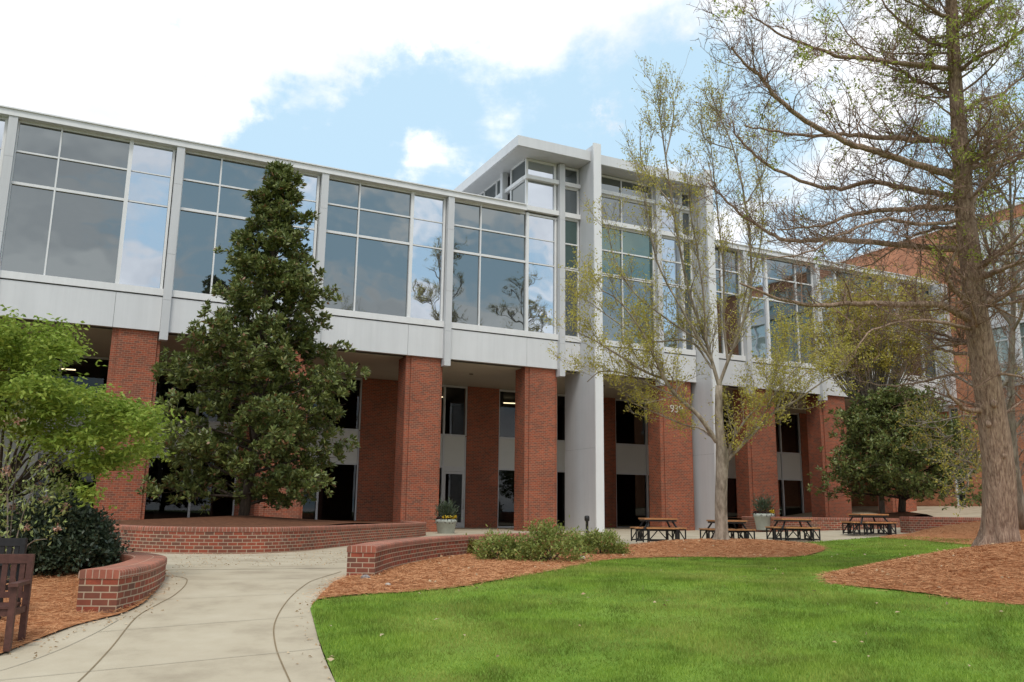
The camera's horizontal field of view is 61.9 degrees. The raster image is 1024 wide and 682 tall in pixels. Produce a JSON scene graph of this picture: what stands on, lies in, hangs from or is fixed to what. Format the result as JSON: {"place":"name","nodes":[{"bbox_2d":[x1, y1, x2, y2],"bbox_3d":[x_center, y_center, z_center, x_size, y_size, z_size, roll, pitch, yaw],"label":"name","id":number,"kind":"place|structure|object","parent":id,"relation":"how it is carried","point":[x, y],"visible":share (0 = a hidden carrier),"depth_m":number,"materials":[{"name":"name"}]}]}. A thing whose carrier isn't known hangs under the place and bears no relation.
{"place":"outdoors","nodes":[
{"label":"outdoors","id":0,"kind":"place"},
{"bbox_2d":[0,568,346,681],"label":"footpath","id":1,"kind":"structure","parent":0,"point":[169,644],"depth_m":9.18,"materials":[{"name":"concrete"}]},
{"bbox_2d":[2,621,115,669],"bbox_3d":[-4.688,3.099,8.559,0.240,0.216,3.066,0,-11,6],"label":"expansion joint","id":2,"kind":"object","parent":1,"relation":"on","point":[61,648],"visible":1,"depth_m":8.71,"materials":[{"name":"grey concrete"}]},
{"bbox_2d":[0,571,151,652],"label":"mulch border","id":3,"kind":"object","parent":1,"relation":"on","point":[74,620],"visible":0.36,"depth_m":10.39,"materials":[{"name":"brown wood"}]},
{"bbox_2d":[0,538,27,618],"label":"garden bench","id":4,"kind":"object","parent":3,"relation":"on","point":[20,544],"visible":0.41,"depth_m":10.37,"materials":[{"name":"black wood"}]},
{"bbox_2d":[0,554,34,651],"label":"garden bench","id":5,"kind":"object","parent":3,"relation":"on","point":[10,610],"visible":0.97,"depth_m":8.96,"materials":[{"name":"red wood"}]},
{"bbox_2d":[0,368,80,577],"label":"shrub","id":6,"kind":"object","parent":3,"relation":"on","point":[41,474],"visible":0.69,"depth_m":13.32,"materials":[{"name":"green plant"}]},
{"bbox_2d":[0,490,134,578],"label":"round shrub","id":7,"kind":"object","parent":3,"relation":"on","point":[91,535],"visible":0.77,"depth_m":13.63,"materials":[{"name":"green plant"}]},
{"bbox_2d":[0,567,174,652],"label":"pine straw","id":8,"kind":"object","parent":3,"relation":"on","point":[62,612],"visible":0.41,"depth_m":10.65,"materials":[{"name":"brown plant"}]},
{"bbox_2d":[0,304,189,513],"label":"maple tree","id":9,"kind":"object","parent":3,"relation":"on","point":[53,398],"visible":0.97,"depth_m":13.56,"materials":[{"name":"green plant"}]},
{"bbox_2d":[77,575,187,681],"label":"expansion joint","id":10,"kind":"object","parent":1,"relation":"on","point":[124,631],"visible":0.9,"depth_m":9.33,"materials":[{"name":"grey concrete"}]},
{"bbox_2d":[1,648,316,679],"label":"control joint","id":11,"kind":"object","parent":1,"relation":"on","point":[155,664],"visible":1,"depth_m":8.07,"materials":[{"name":"grey concrete"}]},
{"bbox_2d":[9,571,335,679],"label":"fallen leaves","id":12,"kind":"object","parent":1,"relation":"on","point":[163,610],"visible":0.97,"depth_m":10.04,"materials":[{"name":"brown plant"}]},
{"bbox_2d":[98,616,296,631],"bbox_3d":[-3.553,3.294,9.959,2.300,0.076,0.010,6,-13,-26],"label":"control joint","id":13,"kind":"object","parent":1,"relation":"on","point":[187,624],"visible":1,"depth_m":9.86,"materials":[{"name":"grey concrete"}]},
{"bbox_2d":[273,571,341,681],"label":"expansion joint","id":14,"kind":"object","parent":1,"relation":"on","point":[274,634],"visible":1,"depth_m":9.37,"materials":[{"name":"grey concrete"}]},
{"bbox_2d":[0,0,1023,261],"label":"sky","id":15,"kind":"structure","parent":0,"point":[426,92],"materials":[{"name":"white"}]},
{"bbox_2d":[127,506,981,569],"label":"patio","id":16,"kind":"structure","parent":0,"point":[245,562],"depth_m":28.95,"materials":[{"name":"concrete"}]},
{"bbox_2d":[174,550,346,566],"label":"fallen leaves","id":17,"kind":"object","parent":16,"relation":"on","point":[261,559],"visible":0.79,"depth_m":18.35,"materials":[{"name":"brown plant"}]},
{"bbox_2d":[431,496,463,533],"bbox_3d":[-2.772,7.451,36.364,1.302,1.698,1.443,9,-14,-37],"label":"potted plant","id":18,"kind":"object","parent":16,"relation":"on","point":[445,522],"visible":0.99,"depth_m":36.09,"materials":[{"name":"green plant"}]},
{"bbox_2d":[584,515,589,533],"bbox_3d":[2.928,7.237,33.293,0.200,0.845,0.200,6,-13,-26],"label":"bollard light","id":19,"kind":"object","parent":16,"relation":"on","point":[586,518],"visible":0.77,"depth_m":33.27,"materials":[{"name":"black metal"}]},
{"bbox_2d":[630,518,686,541],"bbox_3d":[4.572,5.916,26.733,1.600,0.727,1.600,1,-11,-2],"label":"picnic table","id":20,"kind":"object","parent":16,"relation":"on","point":[640,530],"visible":0.91,"depth_m":26.30,"materials":[{"name":"orange wood"}]},
{"bbox_2d":[699,520,755,538],"bbox_3d":[7.127,6.307,28.287,1.600,0.727,1.600,2,-11,-6],"label":"picnic table","id":21,"kind":"object","parent":16,"relation":"on","point":[745,531],"visible":0.55,"depth_m":27.90,"materials":[{"name":"orange wood"}]},
{"bbox_2d":[765,518,820,540],"bbox_3d":[9.636,6.465,29.294,1.600,0.727,1.600,1,-11,0],"label":"picnic table","id":22,"kind":"object","parent":16,"relation":"on","point":[780,529],"visible":0.98,"depth_m":28.86,"materials":[{"name":"orange wood"}]},
{"bbox_2d":[728,512,932,517],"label":"planter soil","id":23,"kind":"structure","parent":16,"relation":"on","point":[899,514],"depth_m":37.28,"materials":[{"name":"brown soil"}]},
{"bbox_2d":[779,255,959,513],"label":"budding tree","id":24,"kind":"object","parent":23,"relation":"on","point":[882,366],"visible":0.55,"depth_m":40.59,"materials":[{"name":"green plant"}]},
{"bbox_2d":[806,380,981,511],"bbox_3d":[17.580,4.702,38.236,8.889,5.867,7.782,6,-13,-26],"label":"magnolia tree","id":25,"kind":"object","parent":23,"relation":"on","point":[871,425],"visible":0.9,"depth_m":37.40,"materials":[{"name":"green plant"}]},
{"bbox_2d":[841,514,896,534],"bbox_3d":[12.864,6.605,30.781,1.600,0.727,1.600,1,-11,-3],"label":"picnic table","id":26,"kind":"object","parent":16,"relation":"on","point":[850,523],"visible":0.99,"depth_m":30.36,"materials":[{"name":"orange wood"}]},
{"bbox_2d":[165,537,1023,681],"bbox_3d":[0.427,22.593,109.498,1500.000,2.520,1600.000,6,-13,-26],"label":"ground","id":27,"kind":"structure","parent":0,"point":[449,587],"depth_m":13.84,"materials":[{"name":"green plant"}]},
{"bbox_2d":[54,551,166,612],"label":"seat wall","id":28,"kind":"structure","parent":27,"relation":"on","point":[131,578],"depth_m":10.68,"materials":[{"name":"brick"}]},
{"bbox_2d":[109,521,425,553],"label":"planter wall","id":29,"kind":"structure","parent":27,"relation":"on","point":[196,540],"depth_m":20.72,"materials":[{"name":"brick"}]},
{"bbox_2d":[111,516,396,526],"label":"planter soil","id":30,"kind":"structure","parent":29,"relation":"in","point":[238,521],"depth_m":23.99,"materials":[{"name":"brown soil"}]},
{"bbox_2d":[135,159,370,515],"bbox_3d":[-8.255,-0.320,27.890,7.378,11.972,6.469,-2,-12,15],"label":"magnolia tree","id":31,"kind":"object","parent":30,"relation":"on","point":[275,432],"visible":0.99,"depth_m":26.82,"materials":[{"name":"green plant"}]},
{"bbox_2d":[346,533,573,576],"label":"seat wall","id":32,"kind":"structure","parent":27,"relation":"on","point":[373,558],"depth_m":16.46,"materials":[{"name":"brick"}]},
{"bbox_2d":[0,105,948,531],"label":"office building","id":33,"kind":"structure","parent":27,"relation":"on","point":[476,401],"depth_m":40.93,"materials":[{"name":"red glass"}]},
{"bbox_2d":[0,116,8,177],"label":"window","id":34,"kind":"structure","parent":33,"relation":"in","point":[3,120],"depth_m":32.74,"materials":[{"name":"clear glass"}]},
{"bbox_2d":[0,418,96,507],"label":"window","id":35,"kind":"structure","parent":33,"relation":"in","point":[67,471],"depth_m":38.33,"materials":[{"name":"black glass"}]},
{"bbox_2d":[7,353,108,416],"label":"window","id":36,"kind":"structure","parent":33,"relation":"in","point":[98,374],"depth_m":39.44,"materials":[{"name":"black glass"}]},
{"bbox_2d":[0,120,176,295],"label":"window","id":37,"kind":"structure","parent":33,"relation":"in","point":[71,219],"depth_m":33.64,"materials":[{"name":"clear glass"}]},
{"bbox_2d":[144,446,237,518],"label":"window","id":38,"kind":"structure","parent":33,"relation":"in","point":[156,508],"depth_m":40.23,"materials":[{"name":"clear glass"}]},
{"bbox_2d":[154,362,242,423],"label":"window","id":39,"kind":"structure","parent":33,"relation":"in","point":[162,388],"depth_m":41.11,"materials":[{"name":"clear glass"}]},
{"bbox_2d":[172,150,320,310],"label":"window","id":40,"kind":"structure","parent":33,"relation":"in","point":[212,203],"depth_m":35.78,"materials":[{"name":"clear glass"}]},
{"bbox_2d":[302,431,359,525],"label":"window","id":41,"kind":"structure","parent":33,"relation":"in","point":[342,505],"depth_m":43.62,"materials":[{"name":"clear glass"}]},
{"bbox_2d":[309,375,362,430],"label":"window","id":42,"kind":"structure","parent":33,"relation":"in","point":[351,421],"depth_m":44.66,"materials":[{"name":"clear glass"}]},
{"bbox_2d":[322,177,446,326],"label":"window","id":43,"kind":"structure","parent":33,"relation":"in","point":[374,233],"depth_m":38.93,"materials":[{"name":"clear glass"}]},
{"bbox_2d":[438,436,465,527],"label":"window","id":44,"kind":"structure","parent":33,"relation":"in","point":[441,474],"depth_m":46.32,"materials":[{"name":"black glass"}]},
{"bbox_2d":[443,468,463,525],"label":"door","id":45,"kind":"structure","parent":33,"relation":"in","point":[453,484],"depth_m":46.41,"materials":[{"name":"grey metal"}]},
{"bbox_2d":[441,385,467,436],"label":"window","id":46,"kind":"structure","parent":33,"relation":"in","point":[454,398],"depth_m":47.24,"materials":[{"name":"black glass"}]},
{"bbox_2d":[484,181,496,197],"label":"tower window","id":47,"kind":"structure","parent":33,"relation":"in","point":[490,191],"depth_m":46.81,"materials":[{"name":"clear glass"}]},
{"bbox_2d":[496,178,499,195],"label":"tower window","id":48,"kind":"structure","parent":33,"relation":"in","point":[498,181],"depth_m":46.03,"materials":[{"name":"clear glass"}]},
{"bbox_2d":[452,200,557,339],"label":"window","id":49,"kind":"structure","parent":33,"relation":"in","point":[498,287],"depth_m":41.54,"materials":[{"name":"blue glass"}]},
{"bbox_2d":[510,159,524,184],"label":"tower window","id":50,"kind":"structure","parent":33,"relation":"in","point":[518,171],"depth_m":43.97,"materials":[{"name":"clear glass"}]},
{"bbox_2d":[510,180,524,202],"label":"tower window","id":51,"kind":"structure","parent":33,"relation":"in","point":[517,194],"depth_m":43.59,"materials":[{"name":"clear glass"}]},
{"bbox_2d":[494,158,558,217],"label":"tower window","id":52,"kind":"structure","parent":33,"relation":"in","point":[539,177],"depth_m":43.31,"materials":[{"name":"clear glass"}]},
{"bbox_2d":[497,457,564,527],"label":"window","id":53,"kind":"structure","parent":33,"relation":"in","point":[505,476],"depth_m":47.88,"materials":[{"name":"black glass"}]},
{"bbox_2d":[499,389,564,441],"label":"window","id":54,"kind":"structure","parent":33,"relation":"in","point":[506,397],"depth_m":48.80,"materials":[{"name":"black glass"}]},
{"bbox_2d":[565,167,578,183],"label":"tower window","id":55,"kind":"structure","parent":33,"relation":"in","point":[571,175],"depth_m":44.33,"materials":[{"name":"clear glass"}]},
{"bbox_2d":[565,187,578,214],"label":"tower window","id":56,"kind":"structure","parent":33,"relation":"in","point":[571,195],"depth_m":44.05,"materials":[{"name":"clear glass"}]},
{"bbox_2d":[565,218,578,269],"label":"tower window","id":57,"kind":"structure","parent":33,"relation":"in","point":[571,225],"depth_m":43.61,"materials":[{"name":"green glass"}]},
{"bbox_2d":[565,268,578,336],"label":"tower window","id":58,"kind":"structure","parent":33,"relation":"in","point":[567,332],"depth_m":42.94,"materials":[{"name":"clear glass"}]},
{"bbox_2d":[601,175,652,199],"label":"tower window","id":59,"kind":"structure","parent":33,"relation":"in","point":[609,183],"depth_m":45.63,"materials":[{"name":"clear glass"}]},
{"bbox_2d":[601,194,653,228],"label":"tower window","id":60,"kind":"structure","parent":33,"relation":"in","point":[608,199],"depth_m":45.45,"materials":[{"name":"grey glass"}]},
{"bbox_2d":[602,225,654,282],"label":"tower window","id":61,"kind":"structure","parent":33,"relation":"in","point":[642,247],"depth_m":45.17,"materials":[{"name":"green glass"}]},
{"bbox_2d":[602,275,655,343],"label":"tower window","id":62,"kind":"structure","parent":33,"relation":"in","point":[623,292],"depth_m":44.28,"materials":[{"name":"grey glass"}]},
{"bbox_2d":[615,398,647,445],"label":"window","id":63,"kind":"structure","parent":33,"relation":"in","point":[630,431],"depth_m":52.29,"materials":[{"name":"black glass"}]},
{"bbox_2d":[616,446,649,526],"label":"window","id":64,"kind":"structure","parent":33,"relation":"in","point":[632,489],"depth_m":51.44,"materials":[{"name":"black glass"}]},
{"bbox_2d":[660,187,680,204],"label":"tower window","id":65,"kind":"structure","parent":33,"relation":"in","point":[664,191],"depth_m":47.10,"materials":[{"name":"grey glass"}]},
{"bbox_2d":[661,206,681,233],"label":"tower window","id":66,"kind":"structure","parent":33,"relation":"in","point":[664,217],"depth_m":46.70,"materials":[{"name":"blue glass"}]},
{"bbox_2d":[661,236,682,286],"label":"tower window","id":67,"kind":"structure","parent":33,"relation":"in","point":[670,242],"depth_m":46.33,"materials":[{"name":"blue glass"}]},
{"bbox_2d":[663,284,684,348],"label":"tower window","id":68,"kind":"structure","parent":33,"relation":"in","point":[671,344],"depth_m":45.66,"materials":[{"name":"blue glass"}]},
{"bbox_2d":[681,192,688,206],"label":"tower window","id":69,"kind":"structure","parent":33,"relation":"in","point":[682,199],"depth_m":47.47,"materials":[{"name":"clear glass"}]},
{"bbox_2d":[681,211,690,234],"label":"tower window","id":70,"kind":"structure","parent":33,"relation":"in","point":[685,215],"depth_m":47.23,"materials":[{"name":"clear glass"}]},
{"bbox_2d":[682,239,692,287],"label":"tower window","id":71,"kind":"structure","parent":33,"relation":"in","point":[689,274],"depth_m":46.73,"materials":[{"name":"grey glass"}]},
{"bbox_2d":[683,287,694,349],"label":"tower window","id":72,"kind":"structure","parent":33,"relation":"in","point":[687,346],"depth_m":46.09,"materials":[{"name":"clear glass"}]},
{"bbox_2d":[723,408,734,450],"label":"window","id":73,"kind":"structure","parent":33,"relation":"in","point":[725,417],"depth_m":55.67,"materials":[{"name":"black glass"}]},
{"bbox_2d":[715,248,745,360],"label":"window","id":74,"kind":"structure","parent":33,"relation":"in","point":[738,354],"depth_m":47.57,"materials":[{"name":"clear glass"}]},
{"bbox_2d":[727,477,737,519],"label":"window","id":75,"kind":"structure","parent":33,"relation":"in","point":[731,485],"depth_m":54.77,"materials":[{"name":"black glass"}]},
{"bbox_2d":[748,254,818,368],"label":"window","id":76,"kind":"structure","parent":33,"relation":"in","point":[760,342],"depth_m":49.20,"materials":[{"name":"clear glass"}]},
{"bbox_2d":[775,412,800,454],"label":"window","id":77,"kind":"structure","parent":33,"relation":"in","point":[787,437],"depth_m":57.82,"materials":[{"name":"black glass"}]},
{"bbox_2d":[778,454,803,516],"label":"window","id":78,"kind":"structure","parent":33,"relation":"in","point":[791,499],"depth_m":56.99,"materials":[{"name":"black glass"}]},
{"bbox_2d":[820,266,877,374],"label":"window","id":79,"kind":"structure","parent":33,"relation":"in","point":[823,276],"depth_m":51.54,"materials":[{"name":"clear glass"}]},
{"bbox_2d":[885,281,938,382],"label":"window","id":80,"kind":"structure","parent":33,"relation":"in","point":[930,369],"depth_m":54.09,"materials":[{"name":"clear glass"}]},
{"bbox_2d":[305,538,831,603],"bbox_3d":[1.759,5.111,20.427,6.602,0.485,20.157,-9,-15,41],"label":"mulch bed","id":81,"kind":"object","parent":27,"relation":"on","point":[660,551],"visible":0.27,"depth_m":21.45,"materials":[{"name":"brown plant"}]},
{"bbox_2d":[463,533,481,553],"bbox_3d":[-1.103,5.036,20.973,0.830,0.662,0.886,-7,-14,33],"label":"leafy shrub","id":82,"kind":"object","parent":81,"relation":"on","point":[471,546],"visible":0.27,"depth_m":20.78,"materials":[{"name":"green plant"}]},
{"bbox_2d":[468,525,527,560],"bbox_3d":[-0.327,4.504,18.870,1.600,0.918,1.343,6,-13,-26],"label":"leafy shrub","id":83,"kind":"object","parent":81,"relation":"on","point":[491,545],"visible":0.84,"depth_m":18.73,"materials":[{"name":"green plant"}]},
{"bbox_2d":[508,514,592,561],"bbox_3d":[0.833,4.364,18.673,1.879,1.149,1.951,2,-11,-8],"label":"leafy shrub","id":84,"kind":"object","parent":81,"relation":"on","point":[535,546],"visible":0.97,"depth_m":18.45,"materials":[{"name":"green plant"}]},
{"bbox_2d":[330,538,777,581],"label":"fallen leaves","id":85,"kind":"object","parent":81,"relation":"on","point":[548,565],"visible":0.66,"depth_m":18.74,"materials":[{"name":"brown plant"}]},
{"bbox_2d":[560,531,595,552],"bbox_3d":[1.641,5.219,21.857,1.065,0.714,1.032,6,-13,-26],"label":"leafy shrub","id":86,"kind":"object","parent":81,"relation":"on","point":[587,538],"visible":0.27,"depth_m":21.66,"materials":[{"name":"green plant"}]},
{"bbox_2d":[582,522,633,554],"bbox_3d":[2.307,5.095,21.734,1.427,0.927,1.470,6,-13,-26],"label":"leafy shrub","id":87,"kind":"object","parent":81,"relation":"on","point":[606,543],"visible":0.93,"depth_m":21.42,"materials":[{"name":"green plant"}]},
{"bbox_2d":[542,47,898,539],"bbox_3d":[5.961,-1.547,24.818,10.308,14.878,5.295,-1,-11,7],"label":"maple tree","id":88,"kind":"object","parent":81,"relation":"on","point":[724,455],"visible":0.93,"depth_m":25.12,"materials":[{"name":"green plant"}]},
{"bbox_2d":[327,544,1002,665],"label":"fallen leaves","id":89,"kind":"object","parent":27,"relation":"on","point":[331,658],"visible":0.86,"depth_m":11.23,"materials":[{"name":"brown plant"}]},
{"bbox_2d":[742,516,899,531],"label":"planter wall","id":90,"kind":"structure","parent":27,"relation":"on","point":[828,524],"depth_m":35.35,"materials":[{"name":"brick"}]},
{"bbox_2d":[751,490,781,529],"bbox_3d":[11.220,7.493,37.996,1.319,1.813,1.361,5,-12,-19],"label":"potted plant","id":91,"kind":"object","parent":90,"relation":"on","point":[763,515],"visible":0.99,"depth_m":37.70,"materials":[{"name":"green plant"}]},
{"bbox_2d":[812,541,1023,606],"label":"pine straw","id":92,"kind":"object","parent":27,"relation":"on","point":[986,548],"visible":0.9,"depth_m":13.56,"materials":[{"name":"brown plant"}]},
{"bbox_2d":[825,546,1023,603],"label":"mulch mound","id":93,"kind":"object","parent":27,"relation":"on","point":[992,569],"visible":0.39,"depth_m":12.99,"materials":[{"name":"brown wood"}]},
{"bbox_2d":[658,0,1023,546],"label":"cypress tree","id":94,"kind":"object","parent":93,"relation":"on","point":[999,524],"visible":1,"depth_m":16.43,"materials":[{"name":"brown plant"}]},
{"bbox_2d":[821,541,1017,595],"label":"fallen leaves","id":95,"kind":"object","parent":93,"relation":"on","point":[919,561],"visible":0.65,"depth_m":14.31,"materials":[{"name":"brown plant"}]},
{"bbox_2d":[835,201,1023,506],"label":"brick wing","id":96,"kind":"structure","parent":27,"relation":"on","point":[867,501],"depth_m":53.33,"materials":[{"name":"red brick"}]},
{"bbox_2d":[949,408,960,448],"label":"window","id":97,"kind":"structure","parent":96,"relation":"in","point":[950,409],"depth_m":53.79,"materials":[{"name":"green glass"}]},
{"bbox_2d":[955,462,965,505],"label":"window","id":98,"kind":"structure","parent":96,"relation":"in","point":[960,496],"depth_m":52.77,"materials":[{"name":"grey glass"}]},
{"bbox_2d":[978,216,1023,379],"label":"window","id":99,"kind":"structure","parent":96,"relation":"in","point":[1003,339],"depth_m":51.23,"materials":[{"name":"grey glass"}]},
{"bbox_2d":[899,516,980,532],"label":"seat wall","id":100,"kind":"structure","parent":27,"relation":"on","point":[910,524],"depth_m":31.53,"materials":[{"name":"brick"}]},
{"bbox_2d":[879,66,1023,529],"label":"budding tree","id":101,"kind":"object","parent":27,"relation":"on","point":[1013,425],"visible":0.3,"depth_m":27.41,"materials":[{"name":"green plant"}]},
{"bbox_2d":[881,522,1023,543],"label":"mulch bank","id":102,"kind":"structure","parent":27,"relation":"on","point":[970,531],"depth_m":28.79,"materials":[{"name":"brown wood"}]},
{"bbox_2d":[881,520,1023,543],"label":"pine straw","id":103,"kind":"object","parent":102,"relation":"on","point":[947,531],"visible":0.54,"depth_m":28.98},
{"bbox_2d":[944,350,1023,479],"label":"bare tree","id":104,"kind":"object","parent":27,"relation":"on","point":[1005,389],"visible":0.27,"depth_m":32.23,"materials":[{"name":"brown plant"}]},
{"bbox_2d":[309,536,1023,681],"bbox_3d":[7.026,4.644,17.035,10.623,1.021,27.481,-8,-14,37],"label":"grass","id":105,"kind":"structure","parent":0,"point":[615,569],"depth_m":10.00,"materials":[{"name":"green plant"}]}
]}

